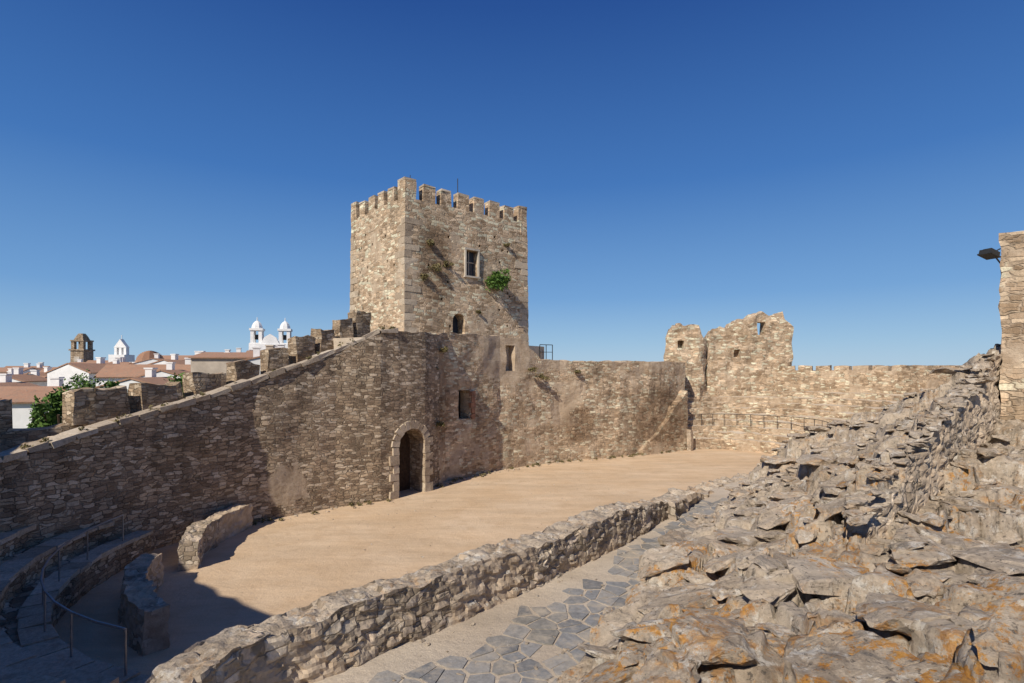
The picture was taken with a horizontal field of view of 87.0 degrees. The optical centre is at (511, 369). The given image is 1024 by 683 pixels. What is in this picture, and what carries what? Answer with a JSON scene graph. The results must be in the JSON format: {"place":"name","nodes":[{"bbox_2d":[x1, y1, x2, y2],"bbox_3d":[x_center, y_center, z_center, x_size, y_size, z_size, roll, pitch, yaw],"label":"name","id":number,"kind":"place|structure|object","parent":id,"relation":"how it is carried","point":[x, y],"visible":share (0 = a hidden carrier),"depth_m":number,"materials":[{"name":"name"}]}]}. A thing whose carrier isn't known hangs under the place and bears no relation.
{"place":"outdoors","nodes":[
{"label":"outdoors","id":0,"kind":"place"},
{"bbox_2d":[55,449,776,674],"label":"sand arena floor","id":1,"kind":"structure","parent":0,"point":[259,571],"depth_m":17.63,"materials":[{"name":"beige sand"}]},
{"bbox_2d":[0,521,152,682],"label":"stone seating","id":2,"kind":"object","parent":1,"relation":"on","point":[31,651],"visible":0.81,"depth_m":11.86,"materials":[{"name":"grey stone"}]},
{"bbox_2d":[40,514,126,675],"bbox_3d":[-9.060,4.471,11.451,1.387,0.819,8.324,0,0,-36],"label":"seating handrail","id":3,"kind":"object","parent":2,"relation":"on","point":[45,593],"visible":0.86,"depth_m":9.87,"materials":[{"name":"grey metal"}]},
{"bbox_2d":[119,552,170,656],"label":"barrier wall","id":4,"kind":"structure","parent":1,"relation":"on","point":[145,615],"depth_m":11.05,"materials":[{"name":"grey stone"}]},
{"bbox_2d":[177,503,252,571],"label":"barrier wall","id":5,"kind":"structure","parent":1,"relation":"on","point":[201,539],"depth_m":16.82,"materials":[{"name":"beige stone"}]},
{"bbox_2d":[389,420,432,498],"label":"voussoirs","id":6,"kind":"object","parent":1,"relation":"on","point":[426,472],"visible":0.88,"depth_m":24.35,"materials":[{"name":"stone"}]},
{"bbox_2d":[138,473,750,682],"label":"arena parapet wall","id":7,"kind":"structure","parent":1,"relation":"on","point":[359,623],"depth_m":7.14,"materials":[{"name":"beige stone"}]},
{"bbox_2d":[252,450,670,524],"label":"dry grass","id":8,"kind":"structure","parent":1,"relation":"on","point":[389,500],"depth_m":27.07,"materials":[{"name":"brown plant"}]},
{"bbox_2d":[254,452,670,525],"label":"fallen stones","id":9,"kind":"object","parent":1,"relation":"on","point":[464,479],"visible":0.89,"depth_m":27.48,"materials":[{"name":"beige stone"}]},
{"bbox_2d":[316,470,670,682],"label":"pebbles","id":10,"kind":"object","parent":1,"relation":"on","point":[518,660],"visible":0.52,"depth_m":7.26,"materials":[{"name":"grey stone"}]},
{"bbox_2d":[426,331,685,484],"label":"curtain wall","id":11,"kind":"structure","parent":1,"relation":"on","point":[524,416],"depth_m":31.81,"materials":[{"name":"beige stone"}]},
{"bbox_2d":[19,239,580,448],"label":"wall plants","id":12,"kind":"object","parent":11,"relation":"attached to","point":[425,276],"depth_m":26.20,"materials":[{"name":"green plant"}]},
{"bbox_2d":[469,391,475,418],"bbox_3d":[-2.091,1.837,28.480,0.217,1.492,0.379,0,0,39],"label":"brick jamb","id":13,"kind":"object","parent":11,"relation":"attached to","point":[472,405],"visible":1,"depth_m":28.41,"materials":[{"name":"brown brick"}]},
{"bbox_2d":[539,344,552,359],"bbox_3d":[2.100,-1.086,33.200,0.939,0.972,0.050,0,0,-27],"label":"terrace railing","id":14,"kind":"object","parent":11,"relation":"on","point":[546,350],"visible":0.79,"depth_m":33.19,"materials":[{"name":"metal"}]},
{"bbox_2d":[640,391,687,454],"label":"diagonal stair wall","id":15,"kind":"structure","parent":1,"relation":"on","point":[670,433],"depth_m":36.89,"materials":[{"name":"beige stone"}]},
{"bbox_2d":[686,429,692,450],"bbox_3d":[12.364,4.943,37.527,0.384,1.686,0.356,0,0,-45],"label":"stone post","id":16,"kind":"object","parent":1,"relation":"on","point":[689,442],"visible":0.9,"depth_m":37.42,"materials":[{"name":"stone"}]},
{"bbox_2d":[687,391,911,453],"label":"amphitheatre steps","id":17,"kind":"structure","parent":1,"relation":"on","point":[730,429],"depth_m":38.65,"materials":[{"name":"beige stone"}]},
{"bbox_2d":[664,311,793,396],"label":"ruined keep","id":18,"kind":"structure","parent":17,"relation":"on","point":[739,357],"depth_m":42.07,"materials":[{"name":"beige stone"}]},
{"bbox_2d":[701,414,828,427],"bbox_3d":[17.590,3.641,35.829,3.485,0.917,9.629,0,0,-29],"label":"steps handrail","id":19,"kind":"object","parent":17,"relation":"on","point":[764,415],"visible":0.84,"depth_m":38.00,"materials":[{"name":"metal"}]},
{"bbox_2d":[0,0,1023,370],"label":"sky","id":20,"kind":"structure","parent":0,"point":[176,176],"materials":[{"name":"blue"}]},
{"bbox_2d":[309,477,750,682],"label":"sandy walkway","id":21,"kind":"structure","parent":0,"point":[407,658],"depth_m":7.43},
{"bbox_2d":[369,498,725,682],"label":"slate flagstones","id":22,"kind":"object","parent":21,"relation":"on","point":[545,631],"visible":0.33,"depth_m":7.27,"materials":[{"name":"grey stone"}]},
{"bbox_2d":[556,436,1023,682],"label":"rock slabs","id":23,"kind":"object","parent":21,"relation":"on","point":[997,581],"visible":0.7,"depth_m":5.73,"materials":[{"name":"brown stone"}]},
{"bbox_2d":[581,413,1023,682],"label":"rock outcrop","id":24,"kind":"object","parent":21,"relation":"on","point":[951,653],"visible":0.43,"depth_m":5.97,"materials":[{"name":"grey stone"}]},
{"bbox_2d":[677,344,1023,545],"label":"ruined wall rubble","id":25,"kind":"object","parent":24,"relation":"on","point":[1006,472],"visible":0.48,"depth_m":12.87,"materials":[{"name":"grey stone"}]},
{"bbox_2d":[658,354,980,551],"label":"rubble stones","id":26,"kind":"object","parent":25,"relation":"on","point":[705,538],"visible":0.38,"depth_m":12.62,"materials":[{"name":"grey stone"}]},
{"bbox_2d":[998,231,1023,420],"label":"turret","id":27,"kind":"object","parent":25,"relation":"on","point":[1011,310],"visible":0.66,"depth_m":13.11,"materials":[{"name":"beige stone"}]},
{"bbox_2d":[977,248,1000,263],"bbox_3d":[11.701,-2.823,13.055,0.957,0.379,0.323,0,0,-22],"label":"floodlight","id":28,"kind":"object","parent":27,"relation":"attached to","point":[989,253],"visible":1,"depth_m":12.90,"materials":[{"name":"metal"}]},
{"bbox_2d":[855,344,1001,544],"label":"sloping wall","id":29,"kind":"structure","parent":24,"relation":"on","point":[910,489],"depth_m":9.66,"materials":[{"name":"rock"}]},
{"bbox_2d":[842,353,1023,566],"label":"loose wall stones","id":30,"kind":"object","parent":29,"relation":"on","point":[857,508],"visible":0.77,"depth_m":8.56,"materials":[{"name":"grey stone"}]},
{"bbox_3d":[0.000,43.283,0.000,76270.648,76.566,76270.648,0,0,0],"label":"terrain","id":31,"kind":"structure","parent":0,"visible":0},
{"bbox_2d":[0,368,34,372],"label":"walls","id":32,"kind":"structure","parent":31,"relation":"on","point":[26,371],"depth_m":108.86,"materials":[{"name":"white paint"}]},
{"bbox_2d":[0,367,37,371],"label":"roof","id":33,"kind":"structure","parent":32,"relation":"on","point":[3,369],"depth_m":109.50,"materials":[{"name":"tile"}]},
{"bbox_2d":[12,379,46,385],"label":"walls","id":34,"kind":"structure","parent":31,"relation":"on","point":[38,383],"depth_m":72.28,"materials":[{"name":"white paint"}]},
{"bbox_2d":[12,374,46,381],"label":"roof","id":35,"kind":"structure","parent":34,"relation":"on","point":[27,377],"depth_m":71.95,"materials":[{"name":"tile"}]},
{"bbox_2d":[13,368,23,373],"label":"chimney","id":36,"kind":"object","parent":35,"relation":"on","point":[18,370],"visible":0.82,"depth_m":72.80,"materials":[{"name":"white paint"}]},
{"bbox_2d":[11,403,50,429],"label":"walls","id":37,"kind":"structure","parent":31,"relation":"on","point":[20,416],"depth_m":43.27,"materials":[{"name":"white paint"}]},
{"bbox_2d":[5,389,63,403],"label":"roof","id":38,"kind":"structure","parent":37,"relation":"on","point":[22,396],"depth_m":44.23,"materials":[{"name":"tile"}]},
{"bbox_2d":[67,379,83,387],"bbox_3d":[-38.028,1.512,47.086,0.900,1.475,0.800,0,0,-17],"label":"chimney","id":39,"kind":"object","parent":38,"relation":"on","point":[70,380],"visible":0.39,"depth_m":46.72,"materials":[{"name":"white paint"}]},
{"bbox_2d":[26,386,62,428],"bbox_3d":[-25.641,3.764,30.519,2.496,5.682,2.733,0,0,0],"label":"tree","id":40,"kind":"object","parent":31,"relation":"on","point":[50,417],"visible":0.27,"depth_m":29.96,"materials":[{"name":"green plant"}]},
{"bbox_2d":[47,364,95,385],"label":"walls","id":41,"kind":"structure","parent":31,"relation":"on","point":[67,371],"depth_m":71.06,"materials":[{"name":"white paint"}]},
{"bbox_2d":[44,363,108,373],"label":"roof","id":42,"kind":"structure","parent":41,"relation":"on","point":[94,368],"depth_m":71.98,"materials":[{"name":"tile"}]},
{"bbox_2d":[95,357,105,362],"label":"chimney","id":43,"kind":"object","parent":42,"relation":"on","point":[100,359],"visible":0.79,"depth_m":76.71,"materials":[{"name":"white paint"}]},
{"bbox_2d":[55,369,104,390],"bbox_3d":[-36.025,3.255,45.029,4.233,6.700,4.114,0,0,0],"label":"tree","id":44,"kind":"object","parent":31,"relation":"on","point":[82,381],"visible":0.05,"depth_m":44.77,"materials":[{"name":"green plant"}]},
{"bbox_2d":[68,333,94,361],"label":"stone clock tower","id":45,"kind":"structure","parent":31,"relation":"on","point":[82,351],"depth_m":128.90,"materials":[{"name":"beige stone"}]},
{"bbox_2d":[73,373,95,386],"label":"tree","id":46,"kind":"object","parent":31,"relation":"on","point":[80,377],"visible":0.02,"depth_m":67.59,"materials":[{"name":"green plant"}]},
{"bbox_2d":[96,378,125,385],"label":"walls","id":47,"kind":"structure","parent":31,"relation":"on","point":[107,379],"depth_m":65.89,"materials":[{"name":"white paint"}]},
{"bbox_2d":[95,364,190,377],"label":"roof","id":48,"kind":"structure","parent":47,"relation":"on","point":[119,370],"depth_m":67.84,"materials":[{"name":"tile"}]},
{"bbox_2d":[184,358,190,363],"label":"chimney","id":49,"kind":"object","parent":48,"relation":"on","point":[187,360],"visible":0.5,"depth_m":71.30,"materials":[{"name":"white paint"}]},
{"bbox_2d":[103,379,130,411],"bbox_3d":[-29.872,3.569,40.104,3.394,6.070,3.724,0,0,0],"label":"tree","id":50,"kind":"object","parent":31,"relation":"on","point":[110,384],"visible":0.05,"depth_m":39.93,"materials":[{"name":"green plant"}]},
{"bbox_2d":[108,335,134,361],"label":"white chapel","id":51,"kind":"structure","parent":31,"relation":"on","point":[121,347],"depth_m":109.55,"materials":[{"name":"white paint"}]},
{"bbox_2d":[100,380,145,399],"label":"walls","id":52,"kind":"structure","parent":31,"relation":"on","point":[128,383],"depth_m":47.01,"materials":[{"name":"white paint"}]},
{"bbox_2d":[96,377,183,387],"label":"roof","id":53,"kind":"structure","parent":52,"relation":"on","point":[150,380],"depth_m":48.17,"materials":[{"name":"tile"}]},
{"bbox_2d":[144,368,157,376],"bbox_3d":[-34.396,0.512,51.418,0.800,1.475,0.900,0,0,-6],"label":"chimney","id":54,"kind":"object","parent":53,"relation":"on","point":[150,372],"visible":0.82,"depth_m":51.04,"materials":[{"name":"white paint"}]},
{"bbox_2d":[135,359,158,363],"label":"walls","id":55,"kind":"structure","parent":31,"relation":"on","point":[149,361],"depth_m":91.47,"materials":[{"name":"white paint"}]},
{"bbox_2d":[131,358,161,363],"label":"roof","id":56,"kind":"structure","parent":55,"relation":"on","point":[147,359],"depth_m":91.40,"materials":[{"name":"tile"}]},
{"bbox_2d":[132,351,163,362],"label":"domed building","id":57,"kind":"structure","parent":31,"relation":"on","point":[144,355],"depth_m":98.47,"materials":[{"name":"tile"}]},
{"bbox_2d":[142,371,183,379],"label":"walls","id":58,"kind":"structure","parent":31,"relation":"on","point":[161,374],"depth_m":59.11,"materials":[{"name":"white paint"}]},
{"bbox_2d":[132,370,190,377],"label":"roof","id":59,"kind":"structure","parent":58,"relation":"on","point":[177,372],"depth_m":60.19,"materials":[{"name":"tile"}]},
{"bbox_2d":[165,362,175,369],"bbox_3d":[-40.033,-0.188,63.321,0.800,1.475,0.900,0,0,-11],"label":"chimney","id":60,"kind":"object","parent":59,"relation":"on","point":[170,366],"visible":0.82,"depth_m":62.96,"materials":[{"name":"white paint"}]},
{"bbox_2d":[154,361,173,363],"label":"walls","id":61,"kind":"structure","parent":31,"relation":"on","point":[162,362],"depth_m":77.50,"materials":[{"name":"white paint"}]},
{"bbox_2d":[150,359,184,363],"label":"roof","id":62,"kind":"structure","parent":61,"relation":"on","point":[178,361],"depth_m":78.16,"materials":[{"name":"tile"}]},
{"bbox_2d":[170,354,178,359],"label":"chimney","id":63,"kind":"object","parent":62,"relation":"on","point":[174,356],"visible":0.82,"depth_m":80.85,"materials":[{"name":"white paint"}]},
{"bbox_2d":[164,372,185,398],"bbox_3d":[-24.548,3.350,39.993,3.384,6.508,2.934,0,0,0],"label":"tree","id":64,"kind":"object","parent":31,"relation":"on","point":[177,378],"visible":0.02,"depth_m":39.54,"materials":[{"name":"green plant"}]},
{"bbox_2d":[178,370,190,399],"bbox_3d":[-21.568,3.274,35.047,2.755,6.662,2.732,0,0,0],"label":"tree","id":65,"kind":"object","parent":31,"relation":"on","point":[183,397],"visible":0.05,"depth_m":35.21,"materials":[{"name":"green plant"}]},
{"bbox_2d":[191,358,247,384],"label":"walls","id":66,"kind":"structure","parent":31,"relation":"on","point":[203,366],"depth_m":56.70,"materials":[{"name":"beige paint"}]},
{"bbox_2d":[188,352,252,357],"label":"roof","id":67,"kind":"structure","parent":66,"relation":"on","point":[222,355],"depth_m":57.67,"materials":[{"name":"tile"}]},
{"bbox_2d":[265,345,275,348],"bbox_3d":[-27.374,-2.087,61.163,0.900,1.475,0.800,0,0,-7],"label":"chimney","id":68,"kind":"object","parent":67,"relation":"on","point":[270,346],"visible":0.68,"depth_m":60.86,"materials":[{"name":"white paint"}]},
{"bbox_2d":[0,331,439,549],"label":"ramp wall","id":69,"kind":"structure","parent":31,"relation":"on","point":[317,436],"depth_m":19.75,"materials":[{"name":"beige stone"}]},
{"bbox_2d":[0,412,134,451],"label":"parapet","id":70,"kind":"structure","parent":69,"relation":"on","point":[13,438],"depth_m":16.07,"materials":[{"name":"stone"}]},
{"bbox_2d":[0,311,370,433],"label":"merlons","id":71,"kind":"object","parent":70,"relation":"on","point":[84,405],"visible":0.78,"depth_m":19.57,"materials":[{"name":"brown stone"}]},
{"bbox_2d":[0,328,397,462],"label":"ramp coping","id":72,"kind":"object","parent":69,"relation":"on","point":[57,440],"visible":0.96,"depth_m":16.93,"materials":[{"name":"beige stone"}]},
{"bbox_2d":[247,358,260,373],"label":"walls","id":73,"kind":"structure","parent":31,"relation":"on","point":[256,361],"depth_m":51.37,"materials":[{"name":"white paint"}]},
{"bbox_2d":[243,356,259,360],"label":"roof","id":74,"kind":"structure","parent":73,"relation":"on","point":[252,358],"depth_m":51.21,"materials":[{"name":"tile"}]},
{"bbox_2d":[252,347,260,356],"bbox_3d":[-25.916,-1.587,54.801,0.800,1.475,0.900,0,0,-23],"label":"chimney","id":75,"kind":"object","parent":74,"relation":"on","point":[256,351],"visible":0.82,"depth_m":54.43,"materials":[{"name":"white paint"}]},
{"bbox_2d":[249,318,292,350],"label":"white church","id":76,"kind":"structure","parent":31,"relation":"on","point":[269,339],"depth_m":86.61,"materials":[{"name":"paint"}]},
{"bbox_2d":[350,175,528,345],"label":"castle keep tower","id":77,"kind":"structure","parent":31,"relation":"on","point":[393,254],"depth_m":31.24,"materials":[{"name":"beige stone"}]},
{"bbox_2d":[333,337,543,370],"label":"tower terrace","id":78,"kind":"structure","parent":77,"relation":"attached to","point":[346,340],"depth_m":31.07,"materials":[{"name":"beige stone"}]},
{"bbox_2d":[464,247,480,278],"bbox_3d":[-2.439,-6.252,31.755,1.100,1.725,0.520,0,0,-39],"label":"window frame","id":79,"kind":"structure","parent":77,"relation":"in","point":[465,248],"depth_m":31.67,"materials":[{"name":"beige stone"}]},
{"bbox_2d":[484,268,510,291],"bbox_3d":[-0.906,-5.359,32.328,1.773,1.472,1.348,0,0,0],"label":"fig bush","id":80,"kind":"object","parent":77,"relation":"on","point":[497,278],"visible":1,"depth_m":32.09,"materials":[{"name":"green plant"}]},
{"bbox_2d":[705,370,954,394],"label":"crest wall","id":81,"kind":"structure","parent":31,"relation":"on","point":[913,382],"depth_m":38.67,"materials":[{"name":"beige stone"}]},
{"bbox_2d":[773,365,959,372],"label":"parapet blocks","id":82,"kind":"structure","parent":81,"relation":"on","point":[865,369],"depth_m":38.59,"materials":[{"name":"beige stone"}]},
{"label":"walls","id":83,"kind":"object","parent":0,"visible":0},
{"bbox_2d":[69,362,131,363],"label":"roof","id":84,"kind":"structure","parent":83,"relation":"on","point":[105,362],"depth_m":91.84,"materials":[{"name":"tile"}]},
{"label":"walls","id":85,"kind":"object","parent":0,"visible":0},
{"bbox_2d":[162,355,192,358],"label":"roof","id":86,"kind":"structure","parent":85,"relation":"on","point":[165,356],"depth_m":107.87,"materials":[{"name":"tile"}]},
{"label":"walls","id":87,"kind":"object","parent":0,"visible":0},
{"bbox_2d":[5,366,49,367],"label":"roof","id":88,"kind":"structure","parent":87,"relation":"on","point":[30,366],"depth_m":124.51,"materials":[{"name":"tile"}]},
{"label":"walls","id":89,"kind":"object","parent":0,"visible":0},
{"bbox_2d":[0,382,38,385],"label":"roof","id":90,"kind":"structure","parent":89,"relation":"on","point":[15,384],"depth_m":56.15,"materials":[{"name":"tile"}]},
{"bbox_2d":[0,374,12,381],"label":"chimney","id":91,"kind":"object","parent":90,"relation":"on","point":[5,377],"visible":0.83,"depth_m":56.05,"materials":[{"name":"white paint"}]},
{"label":"walls","id":92,"kind":"object","parent":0,"visible":0},
{"bbox_2d":[0,386,66,397],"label":"roof","id":93,"kind":"structure","parent":92,"relation":"on","point":[5,391],"depth_m":51.37,"materials":[{"name":"tile"}]},
{"bbox_2d":[49,377,64,385],"bbox_3d":[-44.582,1.413,52.896,0.900,1.475,0.800,0,0,-6],"label":"chimney","id":94,"kind":"object","parent":93,"relation":"on","point":[55,382],"visible":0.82,"depth_m":52.61,"materials":[{"name":"white paint"}]},
{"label":"walls","id":95,"kind":"object","parent":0,"visible":0},
{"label":"roof","id":96,"kind":"object","parent":95,"relation":"on","visible":0},
{"bbox_2d":[30,370,40,375],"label":"chimney","id":97,"kind":"object","parent":96,"relation":"on","point":[36,372],"visible":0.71,"depth_m":78.85,"materials":[{"name":"white paint"}]},
{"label":"walls","id":98,"kind":"object","parent":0,"visible":0},
{"bbox_2d":[165,356,189,359],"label":"roof","id":99,"kind":"structure","parent":98,"relation":"on","point":[180,357],"depth_m":87.07,"materials":[{"name":"tile"}]},
{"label":"walls","id":100,"kind":"object","parent":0,"visible":0},
{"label":"roof","id":101,"kind":"object","parent":100,"relation":"on","visible":0},
{"bbox_2d":[112,359,120,363],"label":"chimney","id":102,"kind":"object","parent":101,"relation":"on","point":[116,361],"visible":0.68,"depth_m":86.80,"materials":[{"name":"white paint"}]},
{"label":"walls","id":103,"kind":"object","parent":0,"visible":0},
{"bbox_2d":[25,372,46,375],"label":"roof","id":104,"kind":"structure","parent":103,"relation":"on","point":[42,374],"depth_m":88.48,"materials":[{"name":"tile"}]},
{"bbox_2d":[43,367,52,371],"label":"chimney","id":105,"kind":"object","parent":104,"relation":"on","point":[46,369],"visible":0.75,"depth_m":90.93,"materials":[{"name":"white paint"}]},
{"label":"walls","id":106,"kind":"object","parent":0,"visible":0},
{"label":"roof","id":107,"kind":"object","parent":106,"relation":"on","visible":0},
{"bbox_2d":[277,344,284,348],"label":"chimney","id":108,"kind":"object","parent":107,"relation":"on","point":[281,345],"visible":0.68,"depth_m":68.79,"materials":[{"name":"white paint"}]},
{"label":"arched stone doorway","id":109,"kind":"object","parent":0,"visible":0},
{"bbox_2d":[398,432,409,490],"bbox_3d":[-5.304,4.100,24.864,0.060,3.100,1.590,0,0,39],"label":"plank door","id":110,"kind":"structure","parent":109,"relation":"attached to","point":[404,467],"depth_m":25.17,"materials":[{"name":"brown wood"}]}
]}

